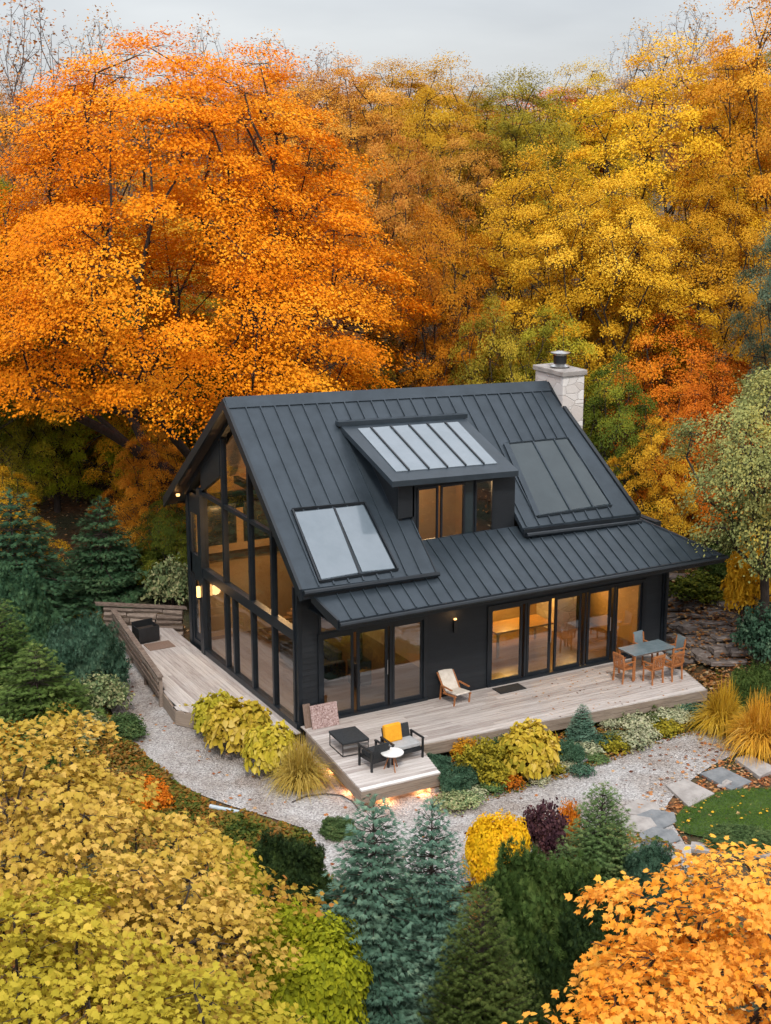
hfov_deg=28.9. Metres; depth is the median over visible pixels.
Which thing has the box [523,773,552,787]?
perennial plant
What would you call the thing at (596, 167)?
maple tree
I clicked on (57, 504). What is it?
maple tree
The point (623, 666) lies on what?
garden chair
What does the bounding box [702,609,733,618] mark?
rock
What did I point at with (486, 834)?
yellow bush
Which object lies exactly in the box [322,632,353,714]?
sliding door
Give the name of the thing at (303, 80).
maple tree
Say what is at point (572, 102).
maple tree
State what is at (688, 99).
maple tree
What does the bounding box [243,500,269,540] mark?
rear window
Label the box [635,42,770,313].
maple tree
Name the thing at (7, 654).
evergreen tree
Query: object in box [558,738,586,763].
juniper bush
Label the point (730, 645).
rock
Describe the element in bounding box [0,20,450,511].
maple tree
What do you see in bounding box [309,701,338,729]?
speckled square
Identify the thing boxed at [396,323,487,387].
maple tree
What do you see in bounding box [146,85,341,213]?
maple tree
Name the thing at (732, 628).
rock
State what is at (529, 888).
juniper bush
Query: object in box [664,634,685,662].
garden chair
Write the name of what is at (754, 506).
tree
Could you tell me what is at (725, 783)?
rock
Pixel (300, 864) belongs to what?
yew bush
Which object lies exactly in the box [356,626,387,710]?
sliding door
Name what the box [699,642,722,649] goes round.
rock
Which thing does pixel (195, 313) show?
maple tree
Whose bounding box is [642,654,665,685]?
garden chair
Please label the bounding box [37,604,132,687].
juniper bush
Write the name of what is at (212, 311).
maple tree
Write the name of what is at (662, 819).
flagstone
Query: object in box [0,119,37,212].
maple tree
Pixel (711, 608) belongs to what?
rock
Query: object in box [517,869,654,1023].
juniper bush
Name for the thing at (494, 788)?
perennial plant
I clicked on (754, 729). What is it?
ornamental grass
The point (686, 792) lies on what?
stone step
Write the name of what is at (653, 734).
perennial plant
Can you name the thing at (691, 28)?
bare tree
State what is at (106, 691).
variegated shrub
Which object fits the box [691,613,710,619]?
rock
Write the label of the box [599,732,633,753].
perennial plant
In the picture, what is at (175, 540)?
shrub
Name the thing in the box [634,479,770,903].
leaf litter
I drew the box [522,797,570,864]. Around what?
barberry bush
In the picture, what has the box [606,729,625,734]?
perennial plant
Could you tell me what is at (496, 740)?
shrub
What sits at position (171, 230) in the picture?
maple tree
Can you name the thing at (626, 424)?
maple tree
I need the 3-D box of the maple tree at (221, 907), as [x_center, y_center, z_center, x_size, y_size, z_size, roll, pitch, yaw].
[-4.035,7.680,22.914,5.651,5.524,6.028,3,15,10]
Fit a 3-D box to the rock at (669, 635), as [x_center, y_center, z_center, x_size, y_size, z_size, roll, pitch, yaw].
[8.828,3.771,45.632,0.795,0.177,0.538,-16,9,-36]
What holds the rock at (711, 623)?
on the ground at (74, 513)
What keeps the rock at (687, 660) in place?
on the ground at (74, 513)
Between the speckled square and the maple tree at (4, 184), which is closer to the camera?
the speckled square
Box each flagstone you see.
[621,815,656,832]
[624,799,659,814]
[632,842,662,852]
[637,809,676,828]
[639,827,680,844]
[664,843,690,862]
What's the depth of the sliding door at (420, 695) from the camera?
39.81 m
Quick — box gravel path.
[110,647,744,889]
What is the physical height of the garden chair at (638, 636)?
0.876 m
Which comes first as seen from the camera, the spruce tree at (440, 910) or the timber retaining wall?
the spruce tree at (440, 910)
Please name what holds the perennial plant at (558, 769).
on the planting bed
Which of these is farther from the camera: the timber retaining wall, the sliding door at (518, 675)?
the timber retaining wall
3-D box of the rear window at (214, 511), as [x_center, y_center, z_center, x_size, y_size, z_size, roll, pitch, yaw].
[-4.882,0.372,44.467,0.950,1.220,0.060,-8,17,-28]
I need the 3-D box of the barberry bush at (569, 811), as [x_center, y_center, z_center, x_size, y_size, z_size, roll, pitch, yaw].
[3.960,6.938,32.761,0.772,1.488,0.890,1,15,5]
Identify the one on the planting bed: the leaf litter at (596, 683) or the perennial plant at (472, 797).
the perennial plant at (472, 797)
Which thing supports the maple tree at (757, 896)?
on the ground at (74, 513)
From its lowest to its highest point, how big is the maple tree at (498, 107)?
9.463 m
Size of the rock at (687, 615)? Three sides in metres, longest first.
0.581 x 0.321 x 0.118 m
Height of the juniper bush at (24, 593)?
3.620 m
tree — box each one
[0,0,122,277]
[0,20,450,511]
[0,69,113,238]
[0,88,174,212]
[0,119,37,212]
[0,172,18,362]
[0,240,123,512]
[0,267,75,436]
[0,363,156,502]
[0,368,81,516]
[0,465,72,569]
[0,487,93,629]
[0,599,56,711]
[0,641,109,767]
[0,709,266,987]
[0,848,337,1023]
[0,870,197,1023]
[2,337,114,458]
[14,269,145,469]
[40,3,184,383]
[49,161,303,374]
[59,495,148,613]
[68,361,200,498]
[77,955,317,1023]
[88,250,201,331]
[88,422,185,556]
[92,270,279,459]
[105,80,252,178]
[117,490,187,593]
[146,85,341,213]
[149,11,265,260]
[150,252,359,365]
[152,332,285,504]
[207,57,368,311]
[208,27,333,257]
[225,80,418,228]
[253,52,421,325]
[294,42,387,259]
[308,116,462,379]
[315,793,450,1023]
[320,76,500,176]
[326,56,483,273]
[329,329,417,389]
[340,49,535,347]
[356,183,508,388]
[382,115,535,378]
[395,798,477,1023]
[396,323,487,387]
[405,86,590,232]
[414,136,660,410]
[416,882,542,1023]
[426,62,586,344]
[442,86,677,194]
[447,291,539,384]
[459,954,529,1023]
[476,28,770,405]
[493,170,720,442]
[496,303,634,480]
[502,933,763,1023]
[515,55,684,288]
[541,74,722,215]
[556,833,770,1023]
[576,44,770,203]
[583,351,683,527]
[590,17,682,254]
[590,304,755,492]
[602,157,770,426]
[606,415,713,541]
[626,0,748,278]
[633,361,768,533]
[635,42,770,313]
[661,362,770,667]
[674,0,770,408]
[683,490,770,537]
[693,49,770,177]
[726,220,770,432]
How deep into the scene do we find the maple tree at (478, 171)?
65.13 m
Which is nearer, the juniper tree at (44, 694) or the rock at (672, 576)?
the juniper tree at (44, 694)
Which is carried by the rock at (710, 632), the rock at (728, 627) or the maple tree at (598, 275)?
the rock at (728, 627)
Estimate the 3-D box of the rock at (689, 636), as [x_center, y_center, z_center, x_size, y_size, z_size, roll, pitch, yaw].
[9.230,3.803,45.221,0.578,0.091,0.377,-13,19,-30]
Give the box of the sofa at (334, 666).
[279,639,345,681]
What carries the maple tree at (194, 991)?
on the ground at (74, 513)
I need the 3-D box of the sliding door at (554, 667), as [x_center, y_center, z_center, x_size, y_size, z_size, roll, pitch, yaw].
[5.123,3.363,42.172,0.900,2.170,0.060,-8,17,-28]
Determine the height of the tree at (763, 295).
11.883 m
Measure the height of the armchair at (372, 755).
0.720 m
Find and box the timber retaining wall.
[95,601,186,635]
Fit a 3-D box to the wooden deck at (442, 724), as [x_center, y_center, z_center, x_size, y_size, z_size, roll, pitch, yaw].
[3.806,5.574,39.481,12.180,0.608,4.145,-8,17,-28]
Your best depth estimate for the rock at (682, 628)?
45.33 m
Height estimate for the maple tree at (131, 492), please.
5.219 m
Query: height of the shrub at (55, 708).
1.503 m
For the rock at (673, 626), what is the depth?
45.80 m
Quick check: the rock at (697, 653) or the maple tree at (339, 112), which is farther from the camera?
the maple tree at (339, 112)
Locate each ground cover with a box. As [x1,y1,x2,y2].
[0,586,122,796]
[48,736,315,876]
[221,821,747,1013]
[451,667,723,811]
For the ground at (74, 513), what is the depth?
55.91 m
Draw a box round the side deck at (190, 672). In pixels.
[118,626,299,736]
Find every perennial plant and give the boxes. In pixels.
[427,789,472,816]
[448,787,486,809]
[467,784,488,799]
[476,778,506,796]
[499,772,525,792]
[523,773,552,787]
[550,762,566,774]
[560,760,576,771]
[566,761,596,777]
[575,738,605,756]
[586,751,611,764]
[589,731,619,748]
[597,718,620,730]
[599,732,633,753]
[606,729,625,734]
[615,727,654,753]
[617,709,659,732]
[634,727,662,742]
[638,710,665,726]
[647,717,686,737]
[648,706,683,724]
[670,707,694,725]
[672,702,696,713]
[686,701,709,716]
[690,717,704,728]
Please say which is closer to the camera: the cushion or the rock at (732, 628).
the cushion
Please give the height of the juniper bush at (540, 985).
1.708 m
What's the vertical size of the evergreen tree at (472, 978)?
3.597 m
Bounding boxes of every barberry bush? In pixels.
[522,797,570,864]
[552,797,582,853]
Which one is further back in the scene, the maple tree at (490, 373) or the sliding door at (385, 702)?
the maple tree at (490, 373)
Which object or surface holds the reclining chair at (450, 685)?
on the wooden deck at (442, 724)
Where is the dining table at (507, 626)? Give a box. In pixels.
[492,614,553,656]
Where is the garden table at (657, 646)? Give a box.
[618,639,674,680]
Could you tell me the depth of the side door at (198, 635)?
44.54 m
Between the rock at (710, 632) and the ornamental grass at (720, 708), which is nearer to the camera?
the ornamental grass at (720, 708)
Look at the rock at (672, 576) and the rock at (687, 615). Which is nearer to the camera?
the rock at (687, 615)
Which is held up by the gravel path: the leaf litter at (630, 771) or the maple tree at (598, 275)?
the leaf litter at (630, 771)
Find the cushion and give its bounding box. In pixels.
[382,722,401,742]
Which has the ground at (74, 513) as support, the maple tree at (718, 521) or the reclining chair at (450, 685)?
the maple tree at (718, 521)
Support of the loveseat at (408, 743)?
on the wooden deck at (442, 724)
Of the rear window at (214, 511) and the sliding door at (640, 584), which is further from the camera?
the rear window at (214, 511)
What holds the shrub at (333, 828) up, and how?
on the ground at (74, 513)
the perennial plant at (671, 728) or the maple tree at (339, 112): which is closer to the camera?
the perennial plant at (671, 728)
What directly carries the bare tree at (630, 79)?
on the ground at (74, 513)
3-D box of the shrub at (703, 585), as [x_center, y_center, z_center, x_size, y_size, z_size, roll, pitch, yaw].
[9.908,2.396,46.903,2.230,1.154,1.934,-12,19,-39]
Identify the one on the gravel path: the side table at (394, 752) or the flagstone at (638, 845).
the flagstone at (638, 845)
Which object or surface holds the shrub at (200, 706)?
on the ground at (74, 513)
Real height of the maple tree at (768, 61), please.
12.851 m
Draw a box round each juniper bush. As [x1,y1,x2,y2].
[0,560,61,652]
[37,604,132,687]
[426,752,453,771]
[437,761,479,795]
[477,833,608,981]
[515,970,583,1023]
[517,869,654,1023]
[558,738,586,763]
[617,835,695,925]
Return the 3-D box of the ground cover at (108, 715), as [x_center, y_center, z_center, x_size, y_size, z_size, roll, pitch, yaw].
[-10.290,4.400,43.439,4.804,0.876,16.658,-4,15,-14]
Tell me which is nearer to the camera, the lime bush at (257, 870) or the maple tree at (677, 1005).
the maple tree at (677, 1005)
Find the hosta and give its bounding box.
[496,717,560,779]
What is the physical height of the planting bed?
0.001 m
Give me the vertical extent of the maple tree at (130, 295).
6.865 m
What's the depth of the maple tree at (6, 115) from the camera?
74.66 m
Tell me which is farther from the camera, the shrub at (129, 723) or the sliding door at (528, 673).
the sliding door at (528, 673)
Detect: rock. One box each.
[427,786,441,791]
[666,632,686,641]
[667,612,679,619]
[667,617,680,625]
[668,598,683,604]
[668,618,707,629]
[669,573,688,580]
[673,602,686,610]
[676,656,696,663]
[677,624,713,634]
[678,612,690,617]
[683,602,707,612]
[683,634,695,639]
[684,647,698,655]
[685,638,704,648]
[690,648,712,662]
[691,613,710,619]
[696,635,709,639]
[698,657,718,661]
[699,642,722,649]
[700,620,727,627]
[700,629,717,635]
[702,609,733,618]
[704,606,719,610]
[704,637,721,643]
[705,658,748,666]
[707,646,737,657]
[710,632,736,641]
[713,599,738,608]
[715,642,738,649]
[716,625,732,632]
[717,779,731,787]
[726,613,743,619]
[726,619,743,624]
[730,648,752,656]
[731,624,739,632]
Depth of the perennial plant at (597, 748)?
38.11 m
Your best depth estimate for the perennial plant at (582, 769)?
36.84 m
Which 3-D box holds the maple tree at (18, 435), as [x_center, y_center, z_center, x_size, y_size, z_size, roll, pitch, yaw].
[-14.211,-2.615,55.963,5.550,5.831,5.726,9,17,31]
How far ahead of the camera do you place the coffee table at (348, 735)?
36.92 m
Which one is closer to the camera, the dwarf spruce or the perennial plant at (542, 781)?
the perennial plant at (542, 781)
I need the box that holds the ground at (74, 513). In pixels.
[0,127,770,1021]
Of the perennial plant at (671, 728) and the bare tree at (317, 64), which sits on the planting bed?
the perennial plant at (671, 728)
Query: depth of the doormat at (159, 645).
44.65 m
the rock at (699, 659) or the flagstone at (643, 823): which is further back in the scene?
the rock at (699, 659)
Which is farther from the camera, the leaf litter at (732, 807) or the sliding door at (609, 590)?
the sliding door at (609, 590)
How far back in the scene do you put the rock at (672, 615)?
46.52 m
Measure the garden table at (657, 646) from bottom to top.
0.750 m
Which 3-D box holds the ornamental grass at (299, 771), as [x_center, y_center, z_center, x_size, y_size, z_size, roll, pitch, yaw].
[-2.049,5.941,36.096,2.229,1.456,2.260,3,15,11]
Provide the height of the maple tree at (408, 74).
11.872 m
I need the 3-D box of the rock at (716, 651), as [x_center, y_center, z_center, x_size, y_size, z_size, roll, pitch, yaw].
[10.014,4.071,44.008,1.009,0.259,0.563,-5,11,-11]
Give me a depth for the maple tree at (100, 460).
57.26 m
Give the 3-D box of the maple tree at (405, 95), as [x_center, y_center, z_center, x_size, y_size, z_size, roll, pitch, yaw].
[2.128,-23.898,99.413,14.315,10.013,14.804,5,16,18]
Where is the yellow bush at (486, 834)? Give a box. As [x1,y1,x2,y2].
[460,808,531,889]
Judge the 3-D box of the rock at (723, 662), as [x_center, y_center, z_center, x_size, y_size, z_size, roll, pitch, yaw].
[9.977,4.355,43.493,1.344,0.141,0.625,-4,6,5]
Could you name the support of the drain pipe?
on the ground cover at (184, 797)
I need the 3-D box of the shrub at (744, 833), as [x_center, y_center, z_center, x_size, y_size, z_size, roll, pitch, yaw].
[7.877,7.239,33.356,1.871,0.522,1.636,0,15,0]
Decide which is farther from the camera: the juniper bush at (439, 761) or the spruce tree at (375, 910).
the juniper bush at (439, 761)
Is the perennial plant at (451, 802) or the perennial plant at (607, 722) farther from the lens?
the perennial plant at (607, 722)
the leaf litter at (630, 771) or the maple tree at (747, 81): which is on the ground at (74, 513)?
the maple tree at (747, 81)
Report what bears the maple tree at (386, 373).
on the ground at (74, 513)
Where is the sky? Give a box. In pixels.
[0,0,770,128]
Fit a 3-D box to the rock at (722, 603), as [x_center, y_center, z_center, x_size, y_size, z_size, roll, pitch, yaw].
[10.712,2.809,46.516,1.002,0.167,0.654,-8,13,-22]
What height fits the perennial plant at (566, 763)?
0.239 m
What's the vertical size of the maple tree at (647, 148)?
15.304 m
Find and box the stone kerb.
[690,841,770,858]
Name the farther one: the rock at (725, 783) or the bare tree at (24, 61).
the bare tree at (24, 61)
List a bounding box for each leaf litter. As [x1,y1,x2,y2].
[2,228,770,1014]
[126,661,736,878]
[516,660,686,716]
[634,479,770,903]
[667,539,758,693]
[683,791,767,825]
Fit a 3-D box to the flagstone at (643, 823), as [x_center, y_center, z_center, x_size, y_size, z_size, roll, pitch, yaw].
[5.788,7.153,34.286,0.892,0.050,0.714,-12,19,-37]
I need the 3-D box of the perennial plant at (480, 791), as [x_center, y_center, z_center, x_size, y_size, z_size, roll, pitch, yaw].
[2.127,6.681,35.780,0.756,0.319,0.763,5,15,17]
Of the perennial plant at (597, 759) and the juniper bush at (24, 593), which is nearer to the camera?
the perennial plant at (597, 759)
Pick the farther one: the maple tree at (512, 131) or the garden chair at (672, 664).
the maple tree at (512, 131)
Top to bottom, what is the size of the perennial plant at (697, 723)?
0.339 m
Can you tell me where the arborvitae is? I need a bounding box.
[549,781,644,910]
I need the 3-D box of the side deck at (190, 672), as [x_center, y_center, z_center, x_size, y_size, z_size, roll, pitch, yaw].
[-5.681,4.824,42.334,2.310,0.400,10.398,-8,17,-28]
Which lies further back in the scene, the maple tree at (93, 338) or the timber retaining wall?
the maple tree at (93, 338)
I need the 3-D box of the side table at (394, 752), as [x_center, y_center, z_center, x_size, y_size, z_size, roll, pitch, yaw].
[0.160,5.970,35.913,0.560,0.474,0.560,-8,17,-28]
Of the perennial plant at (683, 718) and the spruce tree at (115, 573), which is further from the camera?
the spruce tree at (115, 573)
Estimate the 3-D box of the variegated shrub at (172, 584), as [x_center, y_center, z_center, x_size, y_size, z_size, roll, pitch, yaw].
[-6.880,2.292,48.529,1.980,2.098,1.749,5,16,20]
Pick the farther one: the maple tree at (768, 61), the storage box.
the maple tree at (768, 61)
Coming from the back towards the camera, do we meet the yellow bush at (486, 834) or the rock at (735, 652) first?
the rock at (735, 652)
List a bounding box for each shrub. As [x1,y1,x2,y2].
[0,714,35,751]
[34,701,96,751]
[57,707,107,756]
[69,669,135,713]
[99,711,149,740]
[125,544,166,584]
[127,773,176,811]
[140,552,188,609]
[154,512,186,562]
[189,689,233,736]
[200,696,272,753]
[240,719,296,775]
[317,815,357,842]
[450,736,476,758]
[451,735,512,790]
[492,731,514,764]
[668,569,725,604]
[694,521,758,581]
[697,822,770,856]
[728,659,770,712]
[730,598,770,667]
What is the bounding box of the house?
[163,350,728,742]
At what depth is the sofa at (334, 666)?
41.62 m
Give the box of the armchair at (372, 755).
[358,739,389,772]
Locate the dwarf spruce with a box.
[565,704,596,747]
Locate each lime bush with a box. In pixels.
[202,843,268,937]
[241,898,373,1023]
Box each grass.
[256,729,342,802]
[682,672,747,745]
[710,685,770,767]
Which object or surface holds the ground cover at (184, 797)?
on the ground at (74, 513)
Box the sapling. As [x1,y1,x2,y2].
[720,536,770,616]
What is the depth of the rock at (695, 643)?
44.72 m
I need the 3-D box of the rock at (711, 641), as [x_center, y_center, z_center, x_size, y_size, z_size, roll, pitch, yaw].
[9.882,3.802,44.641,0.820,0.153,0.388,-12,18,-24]
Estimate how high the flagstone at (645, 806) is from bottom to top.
0.050 m
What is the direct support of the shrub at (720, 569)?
on the ground at (74, 513)
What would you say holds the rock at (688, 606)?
on the ground at (74, 513)
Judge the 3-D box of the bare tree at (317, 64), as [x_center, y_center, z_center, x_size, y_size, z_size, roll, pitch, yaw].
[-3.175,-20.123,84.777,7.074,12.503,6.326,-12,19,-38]
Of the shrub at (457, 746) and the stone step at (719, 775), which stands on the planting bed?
the shrub at (457, 746)
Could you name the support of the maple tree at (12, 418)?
on the ground at (74, 513)
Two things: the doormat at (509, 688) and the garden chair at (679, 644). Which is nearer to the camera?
the doormat at (509, 688)
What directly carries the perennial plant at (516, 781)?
on the planting bed
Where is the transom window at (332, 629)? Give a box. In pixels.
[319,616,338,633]
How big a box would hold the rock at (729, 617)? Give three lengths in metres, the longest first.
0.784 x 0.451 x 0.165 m
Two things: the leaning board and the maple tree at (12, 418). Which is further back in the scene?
the maple tree at (12, 418)
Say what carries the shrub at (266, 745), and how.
on the ground at (74, 513)
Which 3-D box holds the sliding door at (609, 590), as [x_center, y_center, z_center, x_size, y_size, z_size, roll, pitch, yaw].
[6.078,3.236,42.649,0.810,2.170,0.104,-8,17,-28]
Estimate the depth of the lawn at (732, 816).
34.87 m
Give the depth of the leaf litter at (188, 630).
49.75 m
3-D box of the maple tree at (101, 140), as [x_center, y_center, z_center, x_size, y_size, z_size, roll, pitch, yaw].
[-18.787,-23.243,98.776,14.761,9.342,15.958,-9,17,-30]
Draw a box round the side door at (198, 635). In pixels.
[194,573,200,640]
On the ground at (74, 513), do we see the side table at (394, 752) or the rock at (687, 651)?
the rock at (687, 651)
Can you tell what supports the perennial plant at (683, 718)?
on the planting bed
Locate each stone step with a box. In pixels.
[666,779,713,806]
[700,767,751,789]
[735,754,770,779]
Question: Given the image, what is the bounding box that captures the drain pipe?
[209,804,242,812]
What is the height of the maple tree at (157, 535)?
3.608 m
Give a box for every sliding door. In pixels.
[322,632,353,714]
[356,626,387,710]
[392,620,422,703]
[490,604,522,683]
[525,599,551,675]
[552,593,581,669]
[585,588,611,663]
[613,583,641,657]
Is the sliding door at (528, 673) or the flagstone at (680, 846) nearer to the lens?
the flagstone at (680, 846)
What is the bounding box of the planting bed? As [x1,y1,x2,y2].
[453,678,719,793]
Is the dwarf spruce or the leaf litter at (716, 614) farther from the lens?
the leaf litter at (716, 614)
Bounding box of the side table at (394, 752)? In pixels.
[381,747,403,772]
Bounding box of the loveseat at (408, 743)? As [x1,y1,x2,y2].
[380,722,424,764]
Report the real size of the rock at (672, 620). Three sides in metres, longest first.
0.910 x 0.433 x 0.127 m
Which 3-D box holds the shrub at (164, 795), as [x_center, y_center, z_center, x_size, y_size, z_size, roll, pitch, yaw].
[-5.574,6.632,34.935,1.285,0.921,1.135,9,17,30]
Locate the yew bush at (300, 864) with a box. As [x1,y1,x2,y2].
[252,825,336,911]
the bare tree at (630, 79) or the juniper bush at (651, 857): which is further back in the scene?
the bare tree at (630, 79)
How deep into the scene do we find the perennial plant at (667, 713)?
40.05 m
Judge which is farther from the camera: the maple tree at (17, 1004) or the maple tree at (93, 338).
the maple tree at (93, 338)
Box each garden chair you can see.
[612,652,634,684]
[632,630,652,665]
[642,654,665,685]
[661,651,684,681]
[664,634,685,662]
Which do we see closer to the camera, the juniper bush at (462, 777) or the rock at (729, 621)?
the juniper bush at (462, 777)
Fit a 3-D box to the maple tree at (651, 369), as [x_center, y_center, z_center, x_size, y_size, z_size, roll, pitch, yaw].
[10.820,-3.934,54.376,7.225,7.273,7.003,-9,17,-30]
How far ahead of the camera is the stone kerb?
33.00 m
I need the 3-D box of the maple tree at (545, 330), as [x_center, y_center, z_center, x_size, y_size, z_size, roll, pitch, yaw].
[5.445,-3.060,53.249,6.259,8.771,6.067,7,16,25]
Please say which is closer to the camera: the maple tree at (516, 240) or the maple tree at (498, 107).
the maple tree at (516, 240)
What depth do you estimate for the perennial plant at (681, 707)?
40.70 m
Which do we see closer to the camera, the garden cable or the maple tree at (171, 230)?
the garden cable
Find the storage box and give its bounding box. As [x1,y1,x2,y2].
[131,618,159,643]
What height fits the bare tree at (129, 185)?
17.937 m
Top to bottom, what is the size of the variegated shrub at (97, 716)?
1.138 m
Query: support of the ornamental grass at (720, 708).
on the planting bed
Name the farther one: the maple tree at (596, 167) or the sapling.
the maple tree at (596, 167)
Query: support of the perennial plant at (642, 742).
on the planting bed
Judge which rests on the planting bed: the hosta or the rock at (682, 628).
the hosta
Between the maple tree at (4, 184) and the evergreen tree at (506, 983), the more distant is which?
the maple tree at (4, 184)
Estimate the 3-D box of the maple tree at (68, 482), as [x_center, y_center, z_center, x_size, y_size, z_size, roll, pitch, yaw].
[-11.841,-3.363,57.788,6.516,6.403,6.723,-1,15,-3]
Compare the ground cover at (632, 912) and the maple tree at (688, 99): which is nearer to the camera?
the ground cover at (632, 912)
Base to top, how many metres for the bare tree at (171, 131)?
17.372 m
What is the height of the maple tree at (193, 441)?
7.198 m
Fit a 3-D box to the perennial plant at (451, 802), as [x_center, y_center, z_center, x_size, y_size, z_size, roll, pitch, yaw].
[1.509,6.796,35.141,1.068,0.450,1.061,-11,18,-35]
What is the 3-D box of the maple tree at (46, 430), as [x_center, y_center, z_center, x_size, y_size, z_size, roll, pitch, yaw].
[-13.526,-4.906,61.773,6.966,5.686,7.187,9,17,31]
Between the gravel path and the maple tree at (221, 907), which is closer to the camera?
the maple tree at (221, 907)
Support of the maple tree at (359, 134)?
on the ground at (74, 513)
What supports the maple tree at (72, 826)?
on the ground at (74, 513)
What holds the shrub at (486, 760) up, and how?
on the planting bed
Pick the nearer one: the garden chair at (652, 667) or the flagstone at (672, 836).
the flagstone at (672, 836)
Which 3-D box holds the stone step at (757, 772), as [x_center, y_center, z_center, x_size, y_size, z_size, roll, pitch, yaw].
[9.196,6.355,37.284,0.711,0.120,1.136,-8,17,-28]
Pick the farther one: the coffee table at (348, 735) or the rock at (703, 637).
the rock at (703, 637)
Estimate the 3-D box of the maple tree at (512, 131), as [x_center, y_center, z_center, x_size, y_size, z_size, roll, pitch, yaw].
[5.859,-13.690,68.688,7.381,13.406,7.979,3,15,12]
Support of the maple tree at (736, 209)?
on the ground at (74, 513)
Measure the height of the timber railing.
1.042 m
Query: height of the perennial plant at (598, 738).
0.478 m
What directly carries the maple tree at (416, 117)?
on the ground at (74, 513)
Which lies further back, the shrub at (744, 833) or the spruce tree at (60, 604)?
the spruce tree at (60, 604)
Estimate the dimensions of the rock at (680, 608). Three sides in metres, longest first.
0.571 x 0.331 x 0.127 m
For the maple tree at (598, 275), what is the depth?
53.83 m
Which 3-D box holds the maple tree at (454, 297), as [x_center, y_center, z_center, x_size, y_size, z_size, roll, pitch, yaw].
[1.563,-5.620,55.424,6.027,12.844,5.828,2,15,6]
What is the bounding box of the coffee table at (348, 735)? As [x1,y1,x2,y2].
[329,726,368,756]
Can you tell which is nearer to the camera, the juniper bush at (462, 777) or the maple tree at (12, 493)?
the juniper bush at (462, 777)
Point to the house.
(419, 538)
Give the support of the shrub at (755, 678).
on the ground at (74, 513)
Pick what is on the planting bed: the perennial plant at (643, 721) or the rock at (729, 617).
the perennial plant at (643, 721)
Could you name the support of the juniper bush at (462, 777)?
on the planting bed
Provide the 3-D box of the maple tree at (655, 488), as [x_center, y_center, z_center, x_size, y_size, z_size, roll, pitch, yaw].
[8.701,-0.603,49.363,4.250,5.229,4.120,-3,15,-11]
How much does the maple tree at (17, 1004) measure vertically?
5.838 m
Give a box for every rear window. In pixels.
[207,503,236,545]
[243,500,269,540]
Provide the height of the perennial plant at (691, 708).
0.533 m
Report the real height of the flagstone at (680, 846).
0.050 m
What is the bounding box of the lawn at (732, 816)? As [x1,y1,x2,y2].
[675,788,770,836]
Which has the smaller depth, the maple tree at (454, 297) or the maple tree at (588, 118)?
the maple tree at (454, 297)
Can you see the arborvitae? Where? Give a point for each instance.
(592, 837)
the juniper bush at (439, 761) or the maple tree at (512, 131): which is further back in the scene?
the maple tree at (512, 131)
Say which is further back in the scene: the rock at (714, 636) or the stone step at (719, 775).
the rock at (714, 636)
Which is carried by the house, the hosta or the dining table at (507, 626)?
the dining table at (507, 626)
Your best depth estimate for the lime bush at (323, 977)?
25.01 m
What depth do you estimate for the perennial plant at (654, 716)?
39.86 m
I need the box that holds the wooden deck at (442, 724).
[301,652,707,805]
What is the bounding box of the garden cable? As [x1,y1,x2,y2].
[292,793,357,808]
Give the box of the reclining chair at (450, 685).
[437,669,470,705]
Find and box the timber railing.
[111,609,162,706]
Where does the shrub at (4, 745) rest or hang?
on the ground at (74, 513)
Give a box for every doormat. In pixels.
[143,640,175,650]
[492,683,526,693]
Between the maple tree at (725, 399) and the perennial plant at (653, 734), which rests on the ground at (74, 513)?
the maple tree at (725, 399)
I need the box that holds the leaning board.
[302,703,311,728]
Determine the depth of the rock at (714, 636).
44.40 m
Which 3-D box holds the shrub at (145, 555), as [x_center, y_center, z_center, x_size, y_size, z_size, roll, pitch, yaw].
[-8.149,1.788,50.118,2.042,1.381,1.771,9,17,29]
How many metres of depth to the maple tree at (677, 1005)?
19.54 m
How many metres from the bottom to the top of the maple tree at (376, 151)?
14.548 m
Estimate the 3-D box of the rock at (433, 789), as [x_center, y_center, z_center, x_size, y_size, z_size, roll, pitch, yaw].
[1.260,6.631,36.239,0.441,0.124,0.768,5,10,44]
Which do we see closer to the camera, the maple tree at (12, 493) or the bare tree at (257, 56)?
the maple tree at (12, 493)
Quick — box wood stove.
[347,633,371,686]
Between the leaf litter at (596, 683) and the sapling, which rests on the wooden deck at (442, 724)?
the leaf litter at (596, 683)
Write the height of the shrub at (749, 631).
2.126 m

